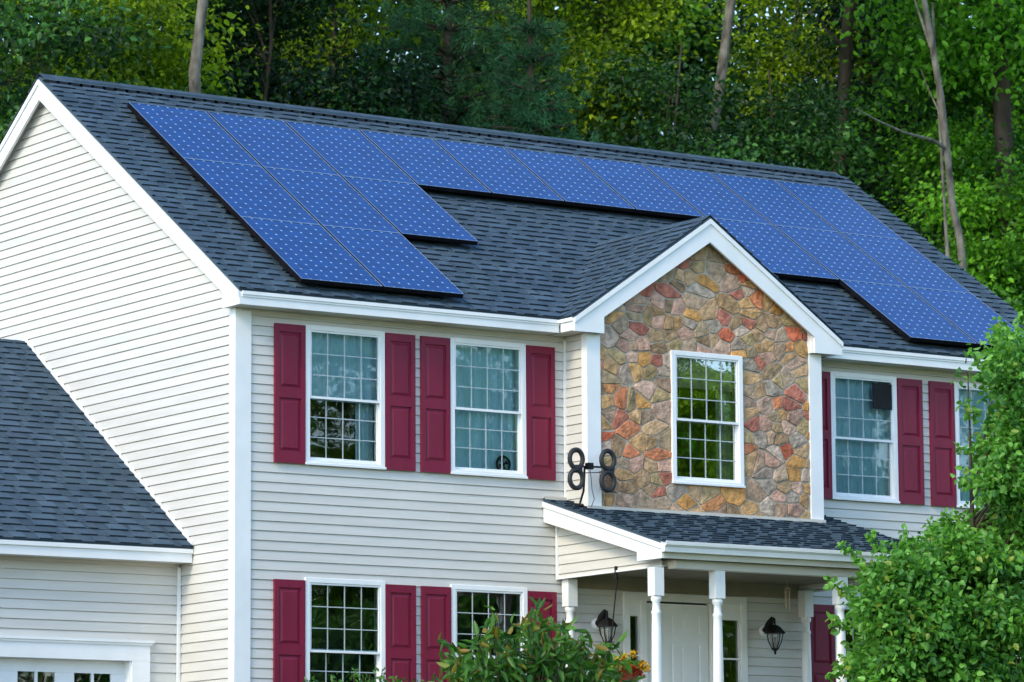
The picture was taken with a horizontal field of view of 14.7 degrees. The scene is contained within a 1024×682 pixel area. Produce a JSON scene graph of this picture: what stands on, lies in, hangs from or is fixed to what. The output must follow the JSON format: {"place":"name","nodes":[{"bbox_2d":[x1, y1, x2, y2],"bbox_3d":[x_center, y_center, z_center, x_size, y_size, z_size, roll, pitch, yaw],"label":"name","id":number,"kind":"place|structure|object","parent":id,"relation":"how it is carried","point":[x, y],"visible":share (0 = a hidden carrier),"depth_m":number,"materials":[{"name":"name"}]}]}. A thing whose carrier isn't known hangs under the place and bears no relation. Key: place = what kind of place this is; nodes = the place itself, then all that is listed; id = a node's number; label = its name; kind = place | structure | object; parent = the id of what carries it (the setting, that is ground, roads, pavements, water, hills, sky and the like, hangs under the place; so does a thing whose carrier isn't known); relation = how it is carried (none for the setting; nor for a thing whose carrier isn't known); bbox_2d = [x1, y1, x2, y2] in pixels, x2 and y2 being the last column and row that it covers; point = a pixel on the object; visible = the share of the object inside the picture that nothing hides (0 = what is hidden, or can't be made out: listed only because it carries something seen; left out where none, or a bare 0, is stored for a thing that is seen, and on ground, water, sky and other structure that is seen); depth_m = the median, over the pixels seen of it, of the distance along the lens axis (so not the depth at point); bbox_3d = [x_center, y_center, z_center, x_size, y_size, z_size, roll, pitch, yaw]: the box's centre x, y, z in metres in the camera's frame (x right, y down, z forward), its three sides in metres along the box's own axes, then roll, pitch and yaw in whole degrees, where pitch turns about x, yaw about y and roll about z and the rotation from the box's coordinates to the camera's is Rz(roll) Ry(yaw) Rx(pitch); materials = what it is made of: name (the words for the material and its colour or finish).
{"place":"outdoors","nodes":[
{"label":"outdoors","id":0,"kind":"place"},
{"bbox_3d":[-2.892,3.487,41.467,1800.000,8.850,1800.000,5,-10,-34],"label":"ground","id":1,"kind":"structure","parent":0,"visible":0},
{"bbox_2d":[0,0,190,140],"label":"broadleaf tree","id":2,"kind":"object","parent":1,"relation":"on","point":[43,34],"visible":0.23,"depth_m":56.78,"materials":[{"name":"green plant"}]},
{"bbox_2d":[0,1,226,90],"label":"broadleaf tree","id":3,"kind":"object","parent":1,"relation":"on","point":[1,42],"depth_m":71.94,"materials":[{"name":"green plant"}]},
{"bbox_2d":[0,0,265,141],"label":"broadleaf tree","id":4,"kind":"object","parent":1,"relation":"on","point":[167,65],"visible":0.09,"depth_m":59.94,"materials":[{"name":"green plant"}]},
{"bbox_2d":[0,0,278,137],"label":"broadleaf tree","id":5,"kind":"object","parent":1,"relation":"on","point":[12,69],"visible":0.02,"depth_m":63.28,"materials":[{"name":"green plant"}]},
{"bbox_2d":[189,0,207,92],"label":"tall tree","id":6,"kind":"object","parent":1,"relation":"on","point":[197,51],"visible":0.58,"depth_m":57.97,"materials":[{"name":"grey plant"}]},
{"bbox_2d":[78,1,375,90],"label":"broadleaf tree","id":7,"kind":"object","parent":1,"relation":"on","point":[275,8],"depth_m":77.11,"materials":[{"name":"green plant"}]},
{"bbox_2d":[79,0,408,109],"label":"broadleaf tree","id":8,"kind":"object","parent":1,"relation":"on","point":[330,37],"depth_m":73.74,"materials":[{"name":"green plant"}]},
{"bbox_2d":[150,0,486,125],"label":"broadleaf tree","id":9,"kind":"object","parent":1,"relation":"on","point":[338,95],"visible":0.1,"depth_m":65.52,"materials":[{"name":"green plant"}]},
{"bbox_2d":[188,0,497,125],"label":"broadleaf tree","id":10,"kind":"object","parent":1,"relation":"on","point":[349,39],"visible":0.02,"depth_m":70.68,"materials":[{"name":"green plant"}]},
{"bbox_2d":[302,665,440,681],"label":"leafy shrub","id":11,"kind":"object","parent":1,"relation":"on","point":[355,674],"visible":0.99,"depth_m":40.47,"materials":[{"name":"green plant"}]},
{"bbox_2d":[260,0,574,128],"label":"broadleaf tree","id":12,"kind":"object","parent":1,"relation":"on","point":[412,41],"depth_m":78.66,"materials":[{"name":"green plant"}]},
{"bbox_2d":[343,0,555,135],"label":"pine tree","id":13,"kind":"object","parent":1,"relation":"on","point":[447,27],"visible":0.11,"depth_m":66.58,"materials":[{"name":"green plant"}]},
{"bbox_2d":[313,0,684,147],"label":"broadleaf tree","id":14,"kind":"object","parent":1,"relation":"on","point":[564,2],"visible":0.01,"depth_m":79.56,"materials":[{"name":"green plant"}]},
{"bbox_2d":[0,73,1023,681],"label":"house","id":15,"kind":"structure","parent":1,"relation":"on","point":[230,451],"depth_m":43.92,"materials":[{"name":"white plastic"}]},
{"bbox_2d":[0,658,123,681],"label":"garage door","id":16,"kind":"structure","parent":15,"relation":"in","point":[63,670],"depth_m":41.76,"materials":[{"name":"paint"}]},
{"bbox_2d":[127,102,259,165],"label":"solar panel","id":17,"kind":"object","parent":15,"relation":"attached to","point":[180,134],"visible":1,"depth_m":45.39,"materials":[{"name":"blue glass"}]},
{"bbox_2d":[181,158,319,224],"bbox_3d":[-2.928,-1.610,44.261,1.047,0.142,1.548,5,24,-34],"label":"solar panel","id":18,"kind":"object","parent":15,"relation":"attached to","point":[237,191],"visible":0.98,"depth_m":44.22,"materials":[{"name":"blue glass"}]},
{"bbox_2d":[207,111,338,174],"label":"solar panel","id":19,"kind":"object","parent":15,"relation":"attached to","point":[271,143],"visible":0.99,"depth_m":45.99,"materials":[{"name":"blue glass"}]},
{"bbox_2d":[238,216,381,289],"bbox_3d":[-2.200,-0.913,43.083,1.047,0.142,1.548,5,24,-34],"label":"solar panel","id":20,"kind":"object","parent":15,"relation":"attached to","point":[309,253],"visible":1,"depth_m":42.99,"materials":[{"name":"blue glass"}]},
{"bbox_2d":[263,167,399,232],"bbox_3d":[-2.060,-1.533,44.843,1.047,0.142,1.548,5,24,-34],"label":"solar panel","id":21,"kind":"object","parent":15,"relation":"attached to","point":[321,199],"visible":1,"depth_m":44.81,"materials":[{"name":"blue glass"}]},
{"bbox_2d":[304,577,385,681],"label":"window","id":22,"kind":"structure","parent":15,"relation":"in","point":[379,652],"depth_m":42.35,"materials":[{"name":"white glass"}]},
{"bbox_2d":[305,325,386,469],"bbox_3d":[-1.845,0.617,42.687,1.018,1.509,0.245,5,-10,-34],"label":"window","id":23,"kind":"structure","parent":15,"relation":"in","point":[343,364],"depth_m":42.79,"materials":[{"name":"clear glass"}]},
{"bbox_2d":[285,121,415,183],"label":"solar panel","id":24,"kind":"object","parent":15,"relation":"attached to","point":[341,152],"visible":1,"depth_m":46.57,"materials":[{"name":"blue glass"}]},
{"bbox_2d":[322,225,463,297],"bbox_3d":[-1.332,-0.836,43.665,1.047,0.142,1.548,5,24,-34],"label":"solar panel","id":25,"kind":"object","parent":15,"relation":"attached to","point":[393,262],"visible":1,"depth_m":43.59,"materials":[{"name":"blue glass"}]},
{"bbox_2d":[342,176,477,244],"bbox_3d":[-1.192,-1.455,45.425,1.047,0.142,1.548,5,24,-34],"label":"solar panel","id":26,"kind":"object","parent":15,"relation":"attached to","point":[410,210],"visible":1,"depth_m":45.35,"materials":[{"name":"blue glass"}]},
{"bbox_2d":[360,130,490,196],"bbox_3d":[-1.051,-2.075,47.185,1.047,0.142,1.548,5,24,-34],"label":"solar panel","id":27,"kind":"object","parent":15,"relation":"attached to","point":[426,163],"visible":1,"depth_m":47.11,"materials":[{"name":"blue glass"}]},
{"bbox_2d":[450,337,527,478],"bbox_3d":[-0.297,0.750,43.685,1.018,1.509,0.179,5,-10,-34],"label":"window","id":28,"kind":"structure","parent":15,"relation":"in","point":[488,378],"depth_m":43.76,"materials":[{"name":"clear glass"}]},
{"bbox_2d":[450,584,527,678],"bbox_3d":[-0.274,3.429,43.293,1.018,1.509,0.155,5,-10,-34],"label":"window","id":29,"kind":"structure","parent":15,"relation":"in","point":[521,593],"depth_m":43.33,"materials":[{"name":"white glass"}]},
{"bbox_2d":[434,139,563,204],"bbox_3d":[-0.183,-1.998,47.767,1.047,0.142,1.548,5,24,-34],"label":"solar panel","id":30,"kind":"object","parent":15,"relation":"attached to","point":[500,172],"visible":1,"depth_m":47.69,"materials":[{"name":"blue glass"}]},
{"bbox_2d":[496,455,510,469],"bbox_3d":[-0.097,1.369,43.762,0.198,0.219,0.040,5,-10,-34],"label":"table fan","id":31,"kind":"object","parent":15,"relation":"attached to","point":[505,462],"visible":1,"depth_m":43.76,"materials":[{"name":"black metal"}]},
{"bbox_2d":[505,148,634,212],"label":"solar panel","id":32,"kind":"object","parent":15,"relation":"attached to","point":[571,180],"visible":0.98,"depth_m":48.27,"materials":[{"name":"blue glass"}]},
{"bbox_2d":[567,447,616,507],"bbox_3d":[0.847,1.510,43.600,0.681,0.669,0.214,5,-10,-34],"label":"tv antenna","id":33,"kind":"object","parent":15,"relation":"on","point":[580,469],"visible":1,"depth_m":43.57,"materials":[{"name":"black metal"}]},
{"bbox_2d":[590,471,594,506],"bbox_3d":[0.866,1.621,43.586,0.052,0.401,0.081,-6,-10,34],"label":"antenna cable","id":34,"kind":"object","parent":33,"relation":"hanging from","point":[591,487],"visible":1,"depth_m":43.58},
{"bbox_2d":[591,609,617,642],"bbox_3d":[1.027,3.188,43.969,0.255,0.438,0.323,5,-10,-34],"label":"wall lantern","id":35,"kind":"object","parent":15,"relation":"attached to","point":[603,620],"depth_m":43.91,"materials":[{"name":"black metal"}]},
{"bbox_2d":[600,566,651,681],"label":"hanging basket","id":36,"kind":"object","parent":15,"relation":"hanging from","point":[638,667],"visible":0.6,"depth_m":42.76,"materials":[{"name":"plant"}]},
{"bbox_2d":[576,156,703,218],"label":"solar panel","id":37,"kind":"object","parent":15,"relation":"attached to","point":[641,189],"visible":0.87,"depth_m":48.86,"materials":[{"name":"blue glass"}]},
{"bbox_2d":[647,603,708,681],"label":"door","id":38,"kind":"structure","parent":15,"relation":"in","point":[684,628],"depth_m":44.79,"materials":[{"name":"paint"}]},
{"bbox_2d":[644,165,770,223],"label":"solar panel","id":39,"kind":"object","parent":15,"relation":"attached to","point":[704,193],"visible":0.87,"depth_m":49.49,"materials":[{"name":"blue glass"}]},
{"bbox_2d":[670,350,745,487],"bbox_3d":[2.152,0.895,44.829,1.018,1.509,0.245,5,-10,-34],"label":"window","id":40,"kind":"structure","parent":15,"relation":"in","point":[721,373],"depth_m":44.94,"materials":[{"name":"white glass"}]},
{"bbox_2d":[759,617,784,654],"bbox_3d":[2.968,3.361,45.270,0.255,0.438,0.323,5,-10,-34],"label":"wall lantern","id":41,"kind":"object","parent":15,"relation":"attached to","point":[769,628],"depth_m":45.21,"materials":[{"name":"black metal"}]},
{"bbox_2d":[711,173,837,231],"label":"solar panel","id":42,"kind":"object","parent":15,"relation":"attached to","point":[773,202],"visible":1,"depth_m":50.07,"materials":[{"name":"blue glass"}]},
{"bbox_2d":[715,218,838,282],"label":"solar panel","id":43,"kind":"object","parent":15,"relation":"attached to","point":[775,250],"visible":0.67,"depth_m":48.27,"materials":[{"name":"blue glass"}]},
{"bbox_2d":[784,583,789,609],"bbox_3d":[3.123,2.886,44.996,0.070,0.340,0.068,5,-10,-34],"label":"wind chime","id":44,"kind":"object","parent":15,"relation":"hanging from","point":[786,604],"visible":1,"depth_m":44.97,"materials":[{"name":"metal"}]},
{"bbox_2d":[776,181,901,238],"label":"solar panel","id":45,"kind":"object","parent":15,"relation":"attached to","point":[838,210],"visible":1,"depth_m":50.65,"materials":[{"name":"blue glass"}]},
{"bbox_2d":[774,225,904,285],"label":"solar panel","id":46,"kind":"object","parent":15,"relation":"attached to","point":[839,256],"visible":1,"depth_m":48.89,"materials":[{"name":"blue glass"}]},
{"bbox_2d":[835,605,867,677],"bbox_3d":[4.122,3.820,46.241,1.018,1.509,0.155,5,-10,-34],"label":"window","id":47,"kind":"structure","parent":15,"relation":"in","point":[847,607],"depth_m":46.10,"materials":[{"name":"white glass"}]},
{"bbox_2d":[829,371,899,503],"bbox_3d":[4.098,1.141,46.633,1.018,1.509,0.179,5,-10,-34],"label":"window","id":48,"kind":"structure","parent":15,"relation":"in","point":[864,437],"depth_m":46.71,"materials":[{"name":"clear glass"}]},
{"bbox_2d":[872,383,891,409],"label":"square panel","id":49,"kind":"object","parent":15,"relation":"attached to","point":[882,395],"visible":1,"depth_m":46.78,"materials":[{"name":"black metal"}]},
{"bbox_2d":[840,232,969,292],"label":"solar panel","id":50,"kind":"object","parent":15,"relation":"attached to","point":[905,263],"visible":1,"depth_m":49.47,"materials":[{"name":"blue glass"}]},
{"bbox_2d":[839,280,976,346],"bbox_3d":[4.744,-0.294,47.740,1.047,0.142,1.548,5,24,-34],"label":"solar panel","id":51,"kind":"object","parent":15,"relation":"attached to","point":[905,312],"visible":1,"depth_m":47.65,"materials":[{"name":"blue glass"}]},
{"bbox_2d":[908,287,1022,348],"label":"solar panel","id":52,"kind":"object","parent":15,"relation":"attached to","point":[970,315],"visible":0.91,"depth_m":48.42,"materials":[{"name":"blue glass"}]},
{"bbox_2d":[953,382,996,508],"bbox_3d":[5.661,1.281,47.681,1.018,1.509,0.179,5,-10,-34],"label":"window","id":53,"kind":"structure","parent":15,"relation":"in","point":[960,393],"depth_m":47.61,"materials":[{"name":"white glass"}]},
{"bbox_2d":[468,0,604,142],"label":"pine tree","id":54,"kind":"object","parent":1,"relation":"on","point":[529,114],"visible":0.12,"depth_m":64.75,"materials":[{"name":"green plant"}]},
{"bbox_2d":[428,596,646,681],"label":"leafy shrub","id":55,"kind":"object","parent":1,"relation":"on","point":[535,662],"visible":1,"depth_m":39.01,"materials":[{"name":"green plant"}]},
{"bbox_2d":[434,0,728,147],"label":"broadleaf tree","id":56,"kind":"object","parent":1,"relation":"on","point":[604,31],"visible":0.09,"depth_m":69.23,"materials":[{"name":"green plant"}]},
{"bbox_2d":[519,0,801,127],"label":"broadleaf tree","id":57,"kind":"object","parent":1,"relation":"on","point":[706,38],"visible":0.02,"depth_m":82.22,"materials":[{"name":"green plant"}]},
{"bbox_2d":[553,37,822,169],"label":"broadleaf tree","id":58,"kind":"object","parent":1,"relation":"on","point":[686,145],"visible":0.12,"depth_m":66.40,"materials":[{"name":"green plant"}]},
{"bbox_2d":[703,0,735,155],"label":"tall tree","id":59,"kind":"object","parent":1,"relation":"on","point":[724,52],"visible":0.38,"depth_m":67.71,"materials":[{"name":"grey plant"}]},
{"bbox_2d":[551,0,899,203],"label":"broadleaf tree","id":60,"kind":"object","parent":1,"relation":"on","point":[718,32],"visible":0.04,"depth_m":82.65,"materials":[{"name":"green plant"}]},
{"bbox_2d":[665,67,930,232],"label":"broadleaf tree","id":61,"kind":"object","parent":1,"relation":"on","point":[796,144],"visible":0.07,"depth_m":68.14,"materials":[{"name":"green plant"}]},
{"bbox_2d":[682,0,968,247],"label":"broadleaf tree","id":62,"kind":"object","parent":1,"relation":"on","point":[773,47],"visible":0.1,"depth_m":76.91,"materials":[{"name":"green plant"}]},
{"bbox_2d":[724,0,941,247],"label":"broadleaf tree","id":63,"kind":"object","parent":1,"relation":"on","point":[821,6],"visible":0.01,"depth_m":89.89,"materials":[{"name":"green plant"}]},
{"bbox_2d":[817,0,855,174],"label":"tall tree","id":64,"kind":"object","parent":1,"relation":"on","point":[845,69],"visible":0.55,"depth_m":71.28,"materials":[{"name":"brown plant"}]},
{"bbox_2d":[739,0,993,248],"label":"broadleaf tree","id":65,"kind":"object","parent":1,"relation":"on","point":[862,185],"visible":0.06,"depth_m":74.69,"materials":[{"name":"green plant"}]},
{"bbox_2d":[786,0,1023,309],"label":"broadleaf tree","id":66,"kind":"object","parent":1,"relation":"on","point":[968,146],"visible":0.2,"depth_m":70.27,"materials":[{"name":"green plant"}]},
{"bbox_2d":[856,0,966,271],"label":"tall tree","id":67,"kind":"object","parent":1,"relation":"on","point":[941,110],"visible":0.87,"depth_m":65.91,"materials":[{"name":"grey plant"}]},
{"bbox_2d":[809,0,1023,304],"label":"tall tree","id":68,"kind":"object","parent":1,"relation":"on","point":[996,64],"visible":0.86,"depth_m":69.20,"materials":[{"name":"green plant"}]},
{"bbox_2d":[817,0,1023,247],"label":"broadleaf tree","id":69,"kind":"object","parent":1,"relation":"on","point":[1019,111],"depth_m":86.14,"materials":[{"name":"green plant"}]},
{"bbox_2d":[823,311,1023,681],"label":"ornamental tree","id":70,"kind":"object","parent":1,"relation":"on","point":[945,603],"visible":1,"depth_m":39.80,"materials":[{"name":"green plant"}]},
{"bbox_2d":[931,2,949,257],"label":"tall tree","id":71,"kind":"object","parent":1,"relation":"on","point":[947,252],"visible":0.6,"depth_m":66.08,"materials":[{"name":"grey plant"}]},
{"bbox_2d":[921,130,1023,313],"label":"broadleaf tree","id":72,"kind":"object","parent":1,"relation":"on","point":[1015,197],"visible":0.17,"depth_m":67.92,"materials":[{"name":"green plant"}]},
{"bbox_2d":[957,257,1023,311],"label":"broadleaf tree","id":73,"kind":"object","parent":1,"relation":"on","point":[1014,300],"depth_m":65.31,"materials":[{"name":"green plant"}]},
{"bbox_2d":[982,91,1023,129],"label":"broadleaf tree","id":74,"kind":"object","parent":1,"relation":"on","point":[1018,118],"depth_m":85.50,"materials":[{"name":"green plant"}]}
]}

